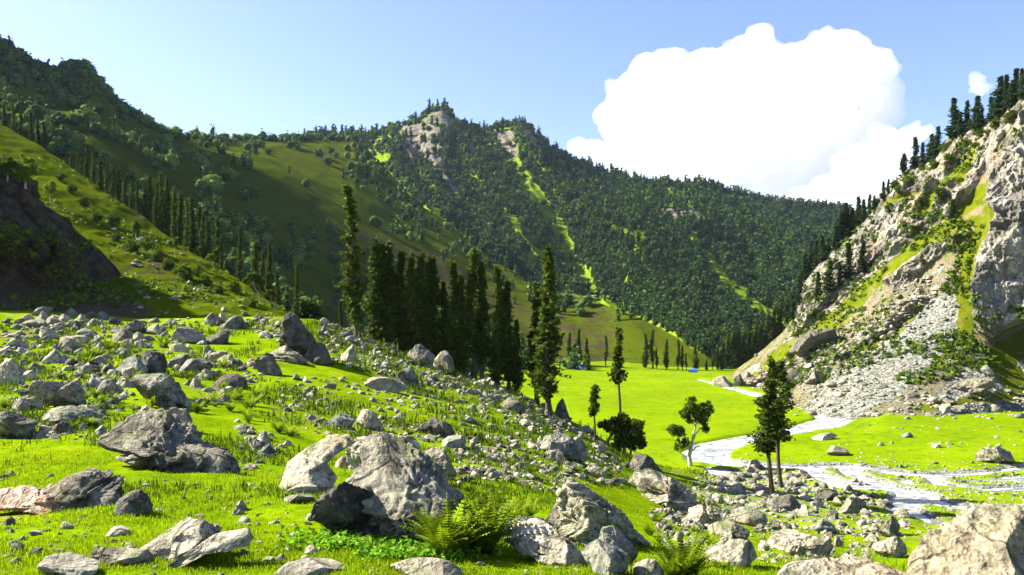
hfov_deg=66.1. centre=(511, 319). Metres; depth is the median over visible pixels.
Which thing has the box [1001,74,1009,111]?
conifer
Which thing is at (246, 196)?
conifer
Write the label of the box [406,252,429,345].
fir tree
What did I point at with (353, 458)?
boulder
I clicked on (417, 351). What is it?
boulder
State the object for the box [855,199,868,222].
conifer
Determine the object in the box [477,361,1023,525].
meadow
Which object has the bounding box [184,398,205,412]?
fern
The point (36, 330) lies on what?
rock
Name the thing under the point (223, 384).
fern
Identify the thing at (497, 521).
fern
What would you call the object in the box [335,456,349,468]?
boulder
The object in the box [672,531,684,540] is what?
boulder
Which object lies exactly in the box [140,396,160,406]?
fern
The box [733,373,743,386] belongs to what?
boulder
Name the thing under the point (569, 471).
rock
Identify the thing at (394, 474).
boulder
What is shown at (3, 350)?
rock
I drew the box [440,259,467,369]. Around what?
fir tree
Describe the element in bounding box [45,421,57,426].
rock
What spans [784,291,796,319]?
conifer
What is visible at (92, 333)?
rock
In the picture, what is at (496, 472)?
rock
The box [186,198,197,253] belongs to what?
conifer
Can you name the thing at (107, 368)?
rock
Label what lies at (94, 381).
rock
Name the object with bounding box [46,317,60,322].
rock
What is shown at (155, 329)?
rock
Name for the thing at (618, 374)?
fir tree
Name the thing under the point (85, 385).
rock
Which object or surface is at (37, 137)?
conifer
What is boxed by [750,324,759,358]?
conifer
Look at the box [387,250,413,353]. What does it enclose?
fir tree
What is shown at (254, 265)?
conifer
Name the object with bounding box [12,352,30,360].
fern
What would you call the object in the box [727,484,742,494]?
rock
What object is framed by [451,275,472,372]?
fir tree
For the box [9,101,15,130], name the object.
conifer
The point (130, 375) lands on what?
fern
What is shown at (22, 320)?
rock
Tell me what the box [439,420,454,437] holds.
boulder
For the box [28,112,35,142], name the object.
conifer
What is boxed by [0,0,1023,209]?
sky
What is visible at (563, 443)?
boulder
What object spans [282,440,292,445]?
rock
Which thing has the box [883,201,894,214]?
bush
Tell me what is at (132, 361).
boulder
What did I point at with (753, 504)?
rock
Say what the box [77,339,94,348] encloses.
fern
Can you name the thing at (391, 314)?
fir tree
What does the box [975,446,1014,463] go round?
boulder
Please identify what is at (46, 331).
rock
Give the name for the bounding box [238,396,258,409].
fern
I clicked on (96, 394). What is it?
fern
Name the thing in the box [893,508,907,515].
rock
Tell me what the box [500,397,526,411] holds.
boulder
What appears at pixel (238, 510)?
rock
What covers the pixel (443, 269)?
dead tree
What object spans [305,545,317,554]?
boulder
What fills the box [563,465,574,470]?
rock
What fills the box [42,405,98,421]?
boulder
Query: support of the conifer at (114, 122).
on the mountain at (284, 195)
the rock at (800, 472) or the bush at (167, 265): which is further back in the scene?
the bush at (167, 265)
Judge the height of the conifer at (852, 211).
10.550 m
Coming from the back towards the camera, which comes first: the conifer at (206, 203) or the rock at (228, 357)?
the conifer at (206, 203)
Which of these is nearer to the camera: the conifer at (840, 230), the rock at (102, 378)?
the rock at (102, 378)
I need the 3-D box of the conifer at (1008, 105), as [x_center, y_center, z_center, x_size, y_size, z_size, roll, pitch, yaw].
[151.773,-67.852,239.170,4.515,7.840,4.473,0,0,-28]
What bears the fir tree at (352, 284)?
on the ground at (219, 414)
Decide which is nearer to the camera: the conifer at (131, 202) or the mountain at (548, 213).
the conifer at (131, 202)
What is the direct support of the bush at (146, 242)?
on the hillside
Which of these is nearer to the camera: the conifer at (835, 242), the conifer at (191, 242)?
the conifer at (191, 242)
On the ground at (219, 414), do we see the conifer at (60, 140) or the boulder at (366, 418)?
the boulder at (366, 418)
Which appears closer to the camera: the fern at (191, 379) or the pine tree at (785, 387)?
the fern at (191, 379)
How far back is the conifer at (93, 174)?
229.21 m
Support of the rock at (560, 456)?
on the ground at (219, 414)
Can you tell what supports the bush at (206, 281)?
on the hillside
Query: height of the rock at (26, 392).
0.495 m
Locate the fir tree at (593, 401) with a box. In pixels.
[588,383,600,439]
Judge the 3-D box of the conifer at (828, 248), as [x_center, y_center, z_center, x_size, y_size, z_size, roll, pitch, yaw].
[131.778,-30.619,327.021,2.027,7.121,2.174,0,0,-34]
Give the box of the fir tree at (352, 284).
[334,184,367,338]
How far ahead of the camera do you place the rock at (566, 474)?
30.53 m
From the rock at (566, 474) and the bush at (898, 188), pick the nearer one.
the rock at (566, 474)
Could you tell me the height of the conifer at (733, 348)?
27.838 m
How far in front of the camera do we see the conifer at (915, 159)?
299.68 m
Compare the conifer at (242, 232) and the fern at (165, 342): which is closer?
the fern at (165, 342)
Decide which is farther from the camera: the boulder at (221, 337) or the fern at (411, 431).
the boulder at (221, 337)
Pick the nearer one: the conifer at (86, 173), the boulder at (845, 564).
the boulder at (845, 564)
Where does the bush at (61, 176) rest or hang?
on the hillside
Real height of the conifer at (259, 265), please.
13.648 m
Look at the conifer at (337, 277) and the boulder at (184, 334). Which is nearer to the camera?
the boulder at (184, 334)
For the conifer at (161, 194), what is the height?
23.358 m
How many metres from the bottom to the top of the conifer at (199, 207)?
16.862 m
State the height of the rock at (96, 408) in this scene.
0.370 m
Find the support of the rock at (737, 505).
on the ground at (219, 414)
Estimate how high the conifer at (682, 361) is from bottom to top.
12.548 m
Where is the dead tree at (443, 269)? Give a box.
[441,256,443,280]
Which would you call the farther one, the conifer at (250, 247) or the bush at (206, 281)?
the conifer at (250, 247)
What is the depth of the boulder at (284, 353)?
70.57 m
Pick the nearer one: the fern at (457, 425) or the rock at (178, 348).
the fern at (457, 425)
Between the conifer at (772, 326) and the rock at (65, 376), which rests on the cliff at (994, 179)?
the conifer at (772, 326)
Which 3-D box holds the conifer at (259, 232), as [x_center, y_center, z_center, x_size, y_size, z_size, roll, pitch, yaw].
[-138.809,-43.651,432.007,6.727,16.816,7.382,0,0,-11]
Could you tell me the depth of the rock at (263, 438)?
20.70 m
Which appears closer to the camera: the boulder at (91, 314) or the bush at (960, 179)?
the boulder at (91, 314)
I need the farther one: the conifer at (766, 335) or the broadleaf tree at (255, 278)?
the conifer at (766, 335)
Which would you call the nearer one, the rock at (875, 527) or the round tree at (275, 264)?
the rock at (875, 527)
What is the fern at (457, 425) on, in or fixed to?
on the ground at (219, 414)
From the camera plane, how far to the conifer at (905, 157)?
300.63 m
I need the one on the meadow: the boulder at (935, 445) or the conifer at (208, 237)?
the boulder at (935, 445)
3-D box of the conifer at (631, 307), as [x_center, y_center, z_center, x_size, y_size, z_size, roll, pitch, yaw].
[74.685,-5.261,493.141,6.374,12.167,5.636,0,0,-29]
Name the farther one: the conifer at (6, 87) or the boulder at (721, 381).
the conifer at (6, 87)
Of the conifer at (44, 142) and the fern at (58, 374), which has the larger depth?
the conifer at (44, 142)
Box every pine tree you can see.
[746,356,788,494]
[771,358,796,487]
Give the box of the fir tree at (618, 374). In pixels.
[606,327,628,412]
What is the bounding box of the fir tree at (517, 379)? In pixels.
[507,319,529,391]
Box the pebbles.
[0,357,704,570]
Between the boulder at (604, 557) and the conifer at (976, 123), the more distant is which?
the conifer at (976, 123)
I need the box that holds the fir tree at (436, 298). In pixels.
[421,254,445,362]
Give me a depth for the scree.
232.40 m
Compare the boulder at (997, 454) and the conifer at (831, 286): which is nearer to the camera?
the boulder at (997, 454)
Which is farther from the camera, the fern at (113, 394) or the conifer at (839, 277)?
the conifer at (839, 277)
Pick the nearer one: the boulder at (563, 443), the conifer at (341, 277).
the boulder at (563, 443)
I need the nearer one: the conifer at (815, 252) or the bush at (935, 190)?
the bush at (935, 190)
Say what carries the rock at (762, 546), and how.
on the ground at (219, 414)
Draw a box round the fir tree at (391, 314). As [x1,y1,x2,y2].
[381,240,398,344]
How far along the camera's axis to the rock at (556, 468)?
31.59 m
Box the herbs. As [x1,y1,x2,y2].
[278,524,510,561]
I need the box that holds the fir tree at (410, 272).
[397,252,420,350]
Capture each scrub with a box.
[0,157,294,317]
[784,101,1023,385]
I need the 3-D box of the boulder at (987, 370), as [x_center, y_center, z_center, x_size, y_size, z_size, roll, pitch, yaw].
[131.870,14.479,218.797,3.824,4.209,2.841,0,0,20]
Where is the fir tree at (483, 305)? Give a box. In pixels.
[470,260,491,379]
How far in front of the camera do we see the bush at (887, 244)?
279.51 m
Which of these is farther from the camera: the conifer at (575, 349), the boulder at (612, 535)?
the conifer at (575, 349)
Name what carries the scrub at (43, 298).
on the hillside
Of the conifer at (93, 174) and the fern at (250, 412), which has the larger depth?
the conifer at (93, 174)
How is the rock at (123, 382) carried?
on the ground at (219, 414)
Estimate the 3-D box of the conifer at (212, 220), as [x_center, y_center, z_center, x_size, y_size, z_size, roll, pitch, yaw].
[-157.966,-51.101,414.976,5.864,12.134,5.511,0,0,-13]
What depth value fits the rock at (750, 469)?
126.45 m
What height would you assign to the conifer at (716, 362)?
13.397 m
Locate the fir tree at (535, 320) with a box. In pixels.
[522,280,542,403]
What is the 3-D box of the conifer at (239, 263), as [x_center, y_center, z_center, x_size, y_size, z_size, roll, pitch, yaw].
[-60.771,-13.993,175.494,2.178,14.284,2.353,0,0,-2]
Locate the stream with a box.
[682,380,1023,524]
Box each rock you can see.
[0,345,12,354]
[0,349,19,357]
[7,338,28,348]
[9,543,24,551]
[12,331,24,334]
[12,397,28,410]
[13,317,27,323]
[15,401,29,410]
[16,347,27,352]
[19,359,27,365]
[19,366,25,374]
[19,390,30,396]
[21,314,34,319]
[22,370,40,380]
[23,320,38,326]
[26,396,42,408]
[28,362,41,373]
[29,547,42,555]
[32,328,39,333]
[35,311,48,320]
[37,425,52,435]
[38,319,46,326]
[39,326,57,338]
[42,349,66,363]
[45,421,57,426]
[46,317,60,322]
[48,433,60,439]
[51,370,67,379]
[52,421,75,434]
[56,337,78,351]
[59,314,70,321]
[63,347,74,353]
[69,335,89,342]
[71,320,82,330]
[72,370,83,377]
[74,361,87,367]
[75,314,89,321]
[76,328,91,334]
[79,404,99,411]
[80,362,92,372]
[82,382,96,390]
[87,319,106,326]
[88,331,98,337]
[88,374,98,378]
[89,378,101,386]
[90,361,100,365]
[90,400,109,408]
[92,356,106,364]
[92,365,100,371]
[94,425,105,436]
[96,376,110,380]
[97,378,117,394]
[101,354,112,360]
[102,363,114,372]
[106,317,120,324]
[107,397,121,403]
[109,327,121,332]
[111,329,132,339]
[115,394,126,399]
[116,377,131,387]
[118,350,128,356]
[121,344,131,349]
[121,367,135,375]
[123,339,135,344]
[132,332,146,340]
[134,339,144,347]
[141,405,149,410]
[145,324,162,334]
[164,401,175,406]
[165,318,177,324]
[169,344,187,351]
[171,364,180,370]
[183,398,195,408]
[189,378,201,387]
[201,369,215,377]
[203,312,220,324]
[203,344,212,352]
[204,353,213,361]
[210,351,227,358]
[210,398,224,404]
[216,356,232,362]
[219,313,227,321]
[220,394,230,401]
[223,315,246,329]
[229,360,243,367]
[232,505,243,515]
[233,423,247,429]
[237,500,246,509]
[246,360,254,366]
[249,439,262,449]
[257,431,273,450]
[257,444,275,457]
[262,556,274,561]
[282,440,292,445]
[305,513,311,520]
[321,324,327,331]
[326,381,336,388]
[424,434,438,440]
[484,468,491,475]
[490,467,501,475]
[500,462,510,469]
[519,419,530,426]
[527,425,534,431]
[543,450,556,460]
[549,466,558,471]
[556,452,565,461]
[559,419,567,425]
[559,472,569,476]
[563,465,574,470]
[564,469,573,474]
[566,477,575,482]
[597,442,607,451]
[605,478,619,486]
[609,454,616,459]
[663,507,672,516]
[665,515,678,522]
[697,521,707,529]
[703,497,714,504]
[720,530,732,538]
[726,474,739,480]
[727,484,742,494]
[733,502,743,508]
[746,466,755,472]
[748,502,761,507]
[749,459,760,468]
[754,486,767,492]
[758,540,769,550]
[776,522,791,529]
[797,469,810,476]
[798,505,809,515]
[812,497,823,507]
[825,510,837,519]
[833,536,842,546]
[851,490,863,495]
[853,497,866,507]
[865,533,878,541]
[869,523,879,530]
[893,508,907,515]
[898,519,910,527]
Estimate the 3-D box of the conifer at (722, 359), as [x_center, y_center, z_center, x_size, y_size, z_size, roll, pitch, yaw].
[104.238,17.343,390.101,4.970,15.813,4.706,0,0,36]
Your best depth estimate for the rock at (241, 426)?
26.77 m
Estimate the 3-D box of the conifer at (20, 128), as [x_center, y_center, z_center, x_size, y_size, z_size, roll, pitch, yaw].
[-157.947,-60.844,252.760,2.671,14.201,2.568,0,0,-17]
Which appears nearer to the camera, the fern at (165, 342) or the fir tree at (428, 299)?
the fern at (165, 342)
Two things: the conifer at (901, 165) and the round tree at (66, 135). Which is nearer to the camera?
the conifer at (901, 165)
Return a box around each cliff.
[0,172,121,292]
[724,98,1023,419]
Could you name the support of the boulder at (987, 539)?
on the ground at (219, 414)
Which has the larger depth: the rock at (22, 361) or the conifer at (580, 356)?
the conifer at (580, 356)
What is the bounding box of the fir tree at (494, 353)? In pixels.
[484,265,513,384]
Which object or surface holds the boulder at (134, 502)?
on the ground at (219, 414)
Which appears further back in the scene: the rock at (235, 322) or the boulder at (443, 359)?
the boulder at (443, 359)
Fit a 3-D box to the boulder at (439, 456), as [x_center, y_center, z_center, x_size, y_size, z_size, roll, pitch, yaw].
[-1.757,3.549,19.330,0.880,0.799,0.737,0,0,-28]
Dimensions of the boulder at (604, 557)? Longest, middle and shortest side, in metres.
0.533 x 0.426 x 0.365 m
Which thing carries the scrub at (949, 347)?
on the cliff at (994, 179)
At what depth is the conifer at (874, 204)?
313.16 m
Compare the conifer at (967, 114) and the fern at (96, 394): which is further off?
the conifer at (967, 114)
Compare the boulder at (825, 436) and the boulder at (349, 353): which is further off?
the boulder at (825, 436)
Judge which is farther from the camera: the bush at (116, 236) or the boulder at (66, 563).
the bush at (116, 236)
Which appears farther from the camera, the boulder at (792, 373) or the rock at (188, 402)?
the boulder at (792, 373)
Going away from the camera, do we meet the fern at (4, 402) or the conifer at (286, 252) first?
the fern at (4, 402)
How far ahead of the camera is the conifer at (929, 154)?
293.36 m
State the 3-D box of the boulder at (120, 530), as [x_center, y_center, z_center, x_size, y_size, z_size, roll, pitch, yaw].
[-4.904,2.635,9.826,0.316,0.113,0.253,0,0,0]
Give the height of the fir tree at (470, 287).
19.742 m
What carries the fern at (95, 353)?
on the ground at (219, 414)
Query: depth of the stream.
132.91 m
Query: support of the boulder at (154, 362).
on the ground at (219, 414)
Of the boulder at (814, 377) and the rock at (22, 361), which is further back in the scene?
the boulder at (814, 377)
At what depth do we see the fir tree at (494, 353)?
117.43 m
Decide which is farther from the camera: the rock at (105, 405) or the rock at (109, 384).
the rock at (109, 384)
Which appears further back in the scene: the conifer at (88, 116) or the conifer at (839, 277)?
the conifer at (88, 116)
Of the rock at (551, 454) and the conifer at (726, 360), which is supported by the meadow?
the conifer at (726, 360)
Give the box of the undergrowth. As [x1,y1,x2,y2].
[0,317,726,513]
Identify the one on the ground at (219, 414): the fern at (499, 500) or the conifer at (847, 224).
the fern at (499, 500)
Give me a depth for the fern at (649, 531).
13.75 m
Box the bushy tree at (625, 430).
[597,412,647,454]
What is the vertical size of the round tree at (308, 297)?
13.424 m
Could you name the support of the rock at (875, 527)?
on the ground at (219, 414)
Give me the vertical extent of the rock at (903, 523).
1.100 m
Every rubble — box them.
[0,228,1023,574]
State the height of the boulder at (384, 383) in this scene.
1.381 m
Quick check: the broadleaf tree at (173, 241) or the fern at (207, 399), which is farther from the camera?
the broadleaf tree at (173, 241)
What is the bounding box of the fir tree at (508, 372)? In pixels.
[497,281,521,388]
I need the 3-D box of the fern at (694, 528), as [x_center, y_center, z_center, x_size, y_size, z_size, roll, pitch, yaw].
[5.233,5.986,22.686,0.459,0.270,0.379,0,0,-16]
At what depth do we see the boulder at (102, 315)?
107.28 m
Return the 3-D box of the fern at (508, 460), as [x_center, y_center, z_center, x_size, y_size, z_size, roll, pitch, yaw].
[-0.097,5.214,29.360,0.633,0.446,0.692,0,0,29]
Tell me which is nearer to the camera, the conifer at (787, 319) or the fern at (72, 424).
the fern at (72, 424)
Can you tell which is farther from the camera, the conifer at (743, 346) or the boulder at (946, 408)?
the conifer at (743, 346)
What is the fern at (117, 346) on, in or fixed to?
on the ground at (219, 414)
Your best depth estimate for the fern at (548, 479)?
25.67 m
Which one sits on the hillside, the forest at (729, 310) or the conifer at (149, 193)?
the conifer at (149, 193)
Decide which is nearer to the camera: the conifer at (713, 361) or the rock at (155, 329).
the rock at (155, 329)
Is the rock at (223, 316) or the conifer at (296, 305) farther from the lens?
the conifer at (296, 305)
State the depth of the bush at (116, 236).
172.33 m
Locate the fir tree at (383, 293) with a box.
[370,243,393,344]
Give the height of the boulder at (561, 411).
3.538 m
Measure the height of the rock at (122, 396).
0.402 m
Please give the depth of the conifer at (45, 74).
577.98 m
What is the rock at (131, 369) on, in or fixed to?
on the ground at (219, 414)
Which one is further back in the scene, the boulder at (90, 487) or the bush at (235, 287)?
the bush at (235, 287)
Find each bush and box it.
[54,171,69,180]
[66,182,77,192]
[75,196,91,206]
[90,210,103,221]
[104,210,121,225]
[108,232,121,240]
[124,237,141,253]
[137,235,155,250]
[150,248,167,260]
[161,258,174,269]
[172,263,196,279]
[191,267,202,275]
[198,274,212,285]
[211,284,224,293]
[224,279,242,291]
[245,295,259,307]
[817,311,827,320]
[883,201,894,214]
[884,241,891,250]
[890,179,898,187]
[894,184,902,195]
[902,174,912,184]
[916,257,925,264]
[927,159,939,168]
[933,186,939,195]
[938,143,949,153]
[943,152,953,163]
[954,176,963,182]
[955,137,971,149]
[971,126,985,139]
[985,129,990,137]
[989,116,1000,129]
[1001,109,1016,123]
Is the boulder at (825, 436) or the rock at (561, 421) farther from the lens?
the boulder at (825, 436)
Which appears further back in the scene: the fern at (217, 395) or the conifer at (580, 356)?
the conifer at (580, 356)
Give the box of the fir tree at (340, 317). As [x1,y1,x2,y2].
[338,299,343,329]
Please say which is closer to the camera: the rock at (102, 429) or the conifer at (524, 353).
the rock at (102, 429)
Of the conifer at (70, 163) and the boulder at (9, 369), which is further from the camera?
the conifer at (70, 163)
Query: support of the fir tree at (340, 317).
on the ground at (219, 414)
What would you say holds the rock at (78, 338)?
on the ground at (219, 414)
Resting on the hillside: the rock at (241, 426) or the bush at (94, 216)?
the bush at (94, 216)
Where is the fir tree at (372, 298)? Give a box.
[361,236,387,343]
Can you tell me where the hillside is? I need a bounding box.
[0,124,288,318]
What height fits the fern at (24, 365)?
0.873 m
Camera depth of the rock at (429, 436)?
35.40 m
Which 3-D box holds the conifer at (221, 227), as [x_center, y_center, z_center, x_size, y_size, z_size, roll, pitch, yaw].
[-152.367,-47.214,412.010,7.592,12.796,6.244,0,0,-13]
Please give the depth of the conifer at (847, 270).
293.42 m
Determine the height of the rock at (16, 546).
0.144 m
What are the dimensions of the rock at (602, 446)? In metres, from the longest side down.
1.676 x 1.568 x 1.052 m
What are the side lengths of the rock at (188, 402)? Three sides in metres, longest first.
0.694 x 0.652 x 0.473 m
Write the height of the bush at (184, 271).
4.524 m
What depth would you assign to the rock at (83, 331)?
90.67 m
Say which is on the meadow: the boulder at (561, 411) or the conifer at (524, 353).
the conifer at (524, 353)
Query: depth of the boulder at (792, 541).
12.42 m
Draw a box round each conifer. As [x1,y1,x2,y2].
[0,101,8,126]
[1,83,12,100]
[5,35,13,51]
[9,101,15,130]
[17,108,23,136]
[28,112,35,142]
[34,115,40,144]
[37,66,49,82]
[40,122,49,149]
[48,124,56,141]
[56,124,66,145]
[56,135,64,145]
[68,151,72,167]
[75,152,79,172]
[79,157,82,174]
[80,99,92,122]
[82,148,89,177]
[83,103,93,126]
[90,151,96,182]
[95,156,104,191]
[96,149,109,171]
[104,161,109,193]
[109,114,117,126]
[109,170,116,199]
[115,167,122,201]
[121,174,128,207]
[126,184,134,204]
[128,183,134,209]
[135,134,145,151]
[135,179,140,211]
[141,185,149,220]
[146,172,157,224]
[151,181,160,229]
[157,171,164,229]
[160,176,171,236]
[169,185,178,237]
[174,191,184,245]
[182,202,189,250]
[183,197,189,208]
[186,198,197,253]
[190,208,198,226]
[194,204,201,256]
[196,211,209,260]
[202,199,210,215]
[205,220,212,253]
[209,211,215,228]
[212,196,222,211]
[213,217,222,268]
[217,237,223,269]
[218,208,227,217]
[219,218,228,240]
[236,225,243,279]
[236,229,244,248]
[240,180,253,202]
[244,209,252,226]
[244,256,252,265]
[245,241,254,261]
[248,210,256,228]
[248,241,259,292]
[249,239,259,256]
[256,225,263,249]
[256,250,266,298]
[258,242,273,261]
[258,262,266,277]
[261,242,273,301]
[262,225,274,245]
[273,280,283,299]
[274,271,280,305]
[279,245,292,268]
[279,284,293,309]
[286,216,295,235]
[288,242,295,265]
[291,264,301,315]
[331,267,342,290]
[336,272,343,292]
[359,295,368,320]
[392,257,397,269]
[393,214,400,227]
[404,220,414,240]
[484,313,493,335]
[519,331,526,355]
[522,343,528,358]
[525,278,533,295]
[565,288,573,307]
[565,332,571,357]
[566,347,578,365]
[566,351,575,363]
[575,328,582,354]
[577,346,583,362]
[583,354,591,369]
[584,338,588,356]
[603,335,608,365]
[625,302,635,319]
[641,334,649,367]
[649,329,655,368]
[654,348,658,368]
[662,339,669,368]
[675,340,680,369]
[679,345,684,369]
[684,353,687,369]
[692,342,699,368]
[711,348,714,369]
[714,344,720,369]
[718,339,727,369]
[723,353,728,368]
[724,332,733,368]
[728,331,740,368]
[735,335,745,368]
[737,329,749,364]
[746,331,752,361]
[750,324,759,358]
[757,323,766,351]
[763,314,770,344]
[769,306,778,342]
[775,301,784,337]
[783,297,789,328]
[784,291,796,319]
[793,274,803,306]
[794,253,809,282]
[806,242,816,272]
[810,240,819,265]
[811,271,822,302]
[814,235,827,261]
[821,260,838,292]
[827,238,831,253]
[829,225,840,249]
[831,203,854,238]
[835,211,844,241]
[836,262,843,287]
[842,242,855,279]
[849,207,855,228]
[851,196,861,225]
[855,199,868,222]
[856,240,867,274]
[866,194,871,213]
[869,195,876,210]
[878,181,886,200]
[885,179,889,193]
[899,153,908,180]
[902,155,908,174]
[908,136,920,166]
[919,142,926,163]
[922,133,938,161]
[929,126,942,153]
[942,97,963,139]
[943,199,955,221]
[955,112,962,138]
[961,100,972,131]
[965,95,986,131]
[985,96,994,122]
[987,75,1006,116]
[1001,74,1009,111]
[1003,68,1019,105]
[1005,84,1012,108]
[1013,68,1023,100]
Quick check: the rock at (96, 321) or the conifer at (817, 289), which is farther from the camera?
the conifer at (817, 289)
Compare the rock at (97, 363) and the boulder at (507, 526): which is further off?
the rock at (97, 363)
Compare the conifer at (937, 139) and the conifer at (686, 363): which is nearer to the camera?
the conifer at (937, 139)
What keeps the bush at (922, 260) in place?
on the cliff at (994, 179)
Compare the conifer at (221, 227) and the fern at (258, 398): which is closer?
the fern at (258, 398)
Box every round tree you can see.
[56,127,73,143]
[224,253,244,273]
[271,271,293,293]
[273,263,281,277]
[299,290,317,301]
[349,323,364,330]
[557,357,569,366]
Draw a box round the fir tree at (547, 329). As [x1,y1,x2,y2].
[524,244,571,415]
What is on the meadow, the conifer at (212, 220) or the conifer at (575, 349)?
the conifer at (575, 349)
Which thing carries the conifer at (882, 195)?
on the cliff at (994, 179)
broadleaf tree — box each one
[0,153,23,180]
[8,152,46,188]
[42,180,57,203]
[130,220,142,240]
[167,237,179,254]
[204,253,215,268]
[241,272,264,301]
[263,289,277,309]
[285,298,327,319]
[666,395,714,465]
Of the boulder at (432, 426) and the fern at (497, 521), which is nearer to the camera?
the fern at (497, 521)
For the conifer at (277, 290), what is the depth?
167.61 m
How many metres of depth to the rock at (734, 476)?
122.33 m
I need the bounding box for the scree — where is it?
[754,256,1023,419]
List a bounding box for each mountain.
[0,51,719,373]
[324,106,867,359]
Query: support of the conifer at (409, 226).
on the mountain at (284, 195)
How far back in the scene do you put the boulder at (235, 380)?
47.08 m
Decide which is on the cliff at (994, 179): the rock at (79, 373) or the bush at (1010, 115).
the bush at (1010, 115)
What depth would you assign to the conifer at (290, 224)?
474.84 m
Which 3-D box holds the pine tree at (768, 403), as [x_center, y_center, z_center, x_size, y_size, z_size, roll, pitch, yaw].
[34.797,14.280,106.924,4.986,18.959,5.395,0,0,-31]
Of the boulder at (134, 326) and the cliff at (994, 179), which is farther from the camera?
the cliff at (994, 179)
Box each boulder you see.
[0,358,25,385]
[0,411,37,438]
[0,485,62,514]
[2,516,15,525]
[28,377,86,405]
[32,306,52,315]
[37,552,98,574]
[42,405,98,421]
[45,468,124,510]
[65,308,78,314]
[85,311,97,316]
[89,547,151,564]
[95,408,240,474]
[98,311,108,319]
[105,525,131,536]
[114,489,152,515]
[116,356,147,373]
[122,320,144,332]
[130,373,186,406]
[141,350,167,373]
[141,516,221,560]
[167,528,253,567]
[168,407,192,422]
[170,326,205,342]
[170,354,190,365]
[179,358,212,371]
[205,330,228,343]
[211,373,247,388]
[253,353,281,374]
[269,345,308,364]
[274,557,344,574]
[279,312,316,356]
[279,434,355,492]
[284,493,314,502]
[286,483,317,493]
[304,343,332,365]
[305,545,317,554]
[310,482,373,531]
[326,413,354,429]
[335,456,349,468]
[340,345,356,361]
[344,433,420,470]
[346,432,464,542]
[356,409,383,430]
[364,377,407,391]
[391,557,461,574]
[396,367,417,386]
[406,344,434,364]
[419,416,440,435]
[424,447,456,478]
[433,350,453,372]
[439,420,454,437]
[441,435,465,447]
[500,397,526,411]
[501,518,515,539]
[505,518,587,566]
[515,516,554,529]
[540,432,578,459]
[547,503,559,522]
[553,481,650,547]
[554,398,569,420]
[573,437,587,462]
[581,539,630,574]
[583,463,605,477]
[598,525,637,563]
[628,452,664,474]
[629,468,700,511]
[633,559,664,574]
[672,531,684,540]
[685,539,704,549]
[686,503,721,523]
[704,538,756,568]
[708,519,749,539]
[712,376,732,386]
[726,505,767,526]
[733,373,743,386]
[765,494,801,510]
[765,529,833,557]
[777,553,905,574]
[786,368,798,384]
[789,328,837,357]
[807,371,823,384]
[811,433,836,440]
[813,489,838,499]
[814,519,835,532]
[826,445,848,454]
[838,498,859,513]
[871,536,906,557]
[879,514,899,536]
[901,432,912,437]
[906,503,1023,574]
[931,443,940,447]
[938,403,950,412]
[948,377,994,395]
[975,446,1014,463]
[979,365,994,376]
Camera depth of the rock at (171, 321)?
99.92 m
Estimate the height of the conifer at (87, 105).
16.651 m
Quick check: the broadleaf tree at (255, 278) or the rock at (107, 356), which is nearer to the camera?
the rock at (107, 356)
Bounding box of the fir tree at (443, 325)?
[435,281,452,351]
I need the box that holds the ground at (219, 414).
[0,310,940,574]
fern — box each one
[0,399,9,407]
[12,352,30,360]
[15,361,32,370]
[53,371,64,377]
[65,417,81,428]
[72,345,96,356]
[72,350,98,362]
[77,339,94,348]
[79,414,97,426]
[82,345,108,357]
[87,386,103,396]
[89,400,105,406]
[91,420,101,426]
[94,393,117,403]
[98,339,113,349]
[103,388,120,397]
[104,357,116,363]
[107,360,120,369]
[111,342,125,350]
[114,403,125,409]
[124,369,143,378]
[127,403,137,410]
[128,347,140,353]
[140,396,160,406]
[150,333,173,346]
[177,370,194,378]
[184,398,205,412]
[185,373,202,381]
[198,395,212,402]
[205,390,224,401]
[212,354,234,367]
[213,380,229,389]
[222,389,236,399]
[222,399,237,410]
[229,390,243,400]
[236,407,261,418]
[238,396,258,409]
[244,414,253,422]
[247,383,266,394]
[247,391,263,403]
[270,420,289,432]
[281,423,304,436]
[386,417,398,424]
[398,493,501,553]
[403,427,415,434]
[437,485,526,553]
[453,423,461,430]
[459,481,469,489]
[465,428,480,435]
[473,488,489,496]
[476,451,488,457]
[483,437,496,445]
[486,492,531,518]
[500,454,516,464]
[515,494,542,515]
[523,452,532,460]
[523,462,538,472]
[532,473,541,479]
[543,475,551,482]
[555,466,567,471]
[573,464,582,472]
[642,522,658,535]
[646,511,666,521]
[648,530,720,574]
[654,551,696,574]
[689,523,702,531]
[700,531,715,544]
[712,558,727,568]
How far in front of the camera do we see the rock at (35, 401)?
26.99 m
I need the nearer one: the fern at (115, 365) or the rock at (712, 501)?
the rock at (712, 501)
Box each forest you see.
[0,34,625,369]
[299,98,853,357]
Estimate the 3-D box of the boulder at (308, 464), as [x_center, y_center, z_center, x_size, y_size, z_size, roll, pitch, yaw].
[-3.515,2.604,14.017,1.032,0.943,1.632,0,0,9]
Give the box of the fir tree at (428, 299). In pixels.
[410,262,441,356]
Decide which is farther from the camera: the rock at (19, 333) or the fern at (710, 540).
the rock at (19, 333)
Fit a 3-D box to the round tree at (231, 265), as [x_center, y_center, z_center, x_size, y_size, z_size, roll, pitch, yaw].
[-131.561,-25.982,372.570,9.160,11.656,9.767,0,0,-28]
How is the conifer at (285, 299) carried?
on the mountain at (284, 195)
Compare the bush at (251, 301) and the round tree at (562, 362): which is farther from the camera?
the round tree at (562, 362)
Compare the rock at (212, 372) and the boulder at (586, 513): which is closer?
the boulder at (586, 513)
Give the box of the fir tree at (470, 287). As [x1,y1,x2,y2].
[462,247,484,377]
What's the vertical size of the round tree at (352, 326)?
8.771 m

